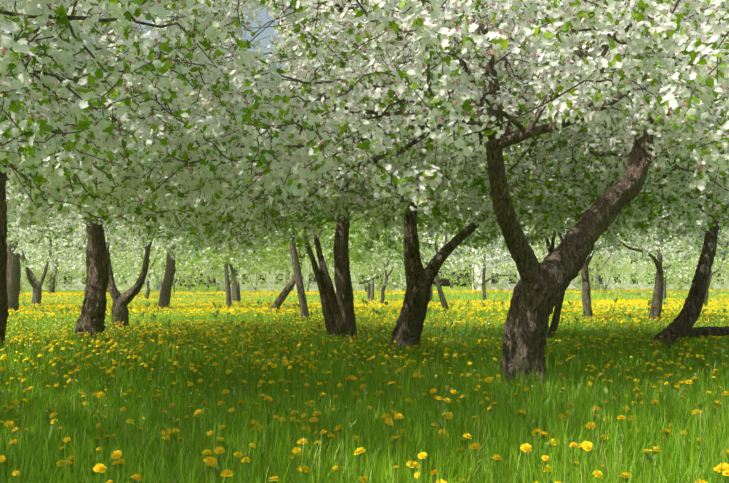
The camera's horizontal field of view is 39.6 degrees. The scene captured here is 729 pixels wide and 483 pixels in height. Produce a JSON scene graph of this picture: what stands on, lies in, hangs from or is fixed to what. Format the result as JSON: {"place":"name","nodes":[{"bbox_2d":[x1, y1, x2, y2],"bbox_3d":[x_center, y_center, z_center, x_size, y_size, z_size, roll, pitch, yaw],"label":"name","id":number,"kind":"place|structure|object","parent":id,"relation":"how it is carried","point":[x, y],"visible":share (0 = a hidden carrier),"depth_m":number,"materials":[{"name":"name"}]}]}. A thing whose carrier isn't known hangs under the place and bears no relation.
{"place":"outdoors","nodes":[
{"label":"outdoors","id":0,"kind":"place"},
{"bbox_2d":[0,286,728,482],"bbox_3d":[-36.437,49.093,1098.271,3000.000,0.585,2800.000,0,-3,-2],"label":"ground","id":1,"kind":"structure","parent":0,"point":[446,288],"depth_m":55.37,"materials":[{"name":"plant"}]},
{"bbox_2d":[19,293,650,296],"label":"wall","id":2,"kind":"structure","parent":1,"relation":"on","point":[240,294],"depth_m":57.32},
{"bbox_2d":[1,320,725,435],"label":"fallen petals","id":3,"kind":"object","parent":1,"relation":"on","point":[344,359],"visible":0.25,"depth_m":8.34,"materials":[{"name":"plant"}]},
{"bbox_2d":[0,2,728,388],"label":"trunks","id":4,"kind":"object","parent":1,"relation":"on","point":[540,288],"visible":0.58,"depth_m":10.26,"materials":[{"name":"brown wood"}]},
{"bbox_2d":[0,0,728,285],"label":"blossom","id":5,"kind":"object","parent":4,"relation":"on","point":[57,177],"visible":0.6,"depth_m":5.79,"materials":[{"name":"white plant"}]},
{"bbox_2d":[0,0,727,237],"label":"flower buds","id":6,"kind":"object","parent":5,"relation":"attached to","point":[342,81],"visible":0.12,"depth_m":5.46,"materials":[{"name":"white plant"}]},
{"bbox_2d":[0,0,728,295],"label":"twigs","id":7,"kind":"object","parent":4,"relation":"attached to","point":[535,118],"visible":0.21,"depth_m":6.46,"materials":[{"name":"plant"}]},
{"bbox_2d":[0,0,728,296],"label":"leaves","id":8,"kind":"object","parent":7,"relation":"attached to","point":[60,11],"visible":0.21,"depth_m":8.45,"materials":[{"name":"green plant"}]},
{"bbox_2d":[0,312,728,482],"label":"dandelion stems","id":9,"kind":"object","parent":1,"relation":"on","point":[338,431],"visible":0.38,"depth_m":7.67,"materials":[{"name":"green plant"}]},
{"bbox_2d":[0,288,728,482],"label":"dandelion heads","id":10,"kind":"object","parent":9,"relation":"attached to","point":[525,448],"visible":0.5,"depth_m":10.09,"materials":[{"name":"yellow plant"}]},
{"bbox_2d":[18,226,728,290],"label":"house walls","id":11,"kind":"structure","parent":1,"relation":"on","point":[476,270],"depth_m":149.29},
{"bbox_2d":[32,232,723,283],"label":"house glass","id":12,"kind":"object","parent":11,"relation":"attached to","point":[492,280],"depth_m":149.49,"materials":[{"name":"grey"}]},
{"bbox_2d":[3,0,727,285],"label":"sky","id":13,"kind":"structure","parent":0,"point":[263,17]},
{"bbox_2d":[18,209,723,283],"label":"house roofs","id":14,"kind":"structure","parent":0,"point":[401,236],"depth_m":151.18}
]}

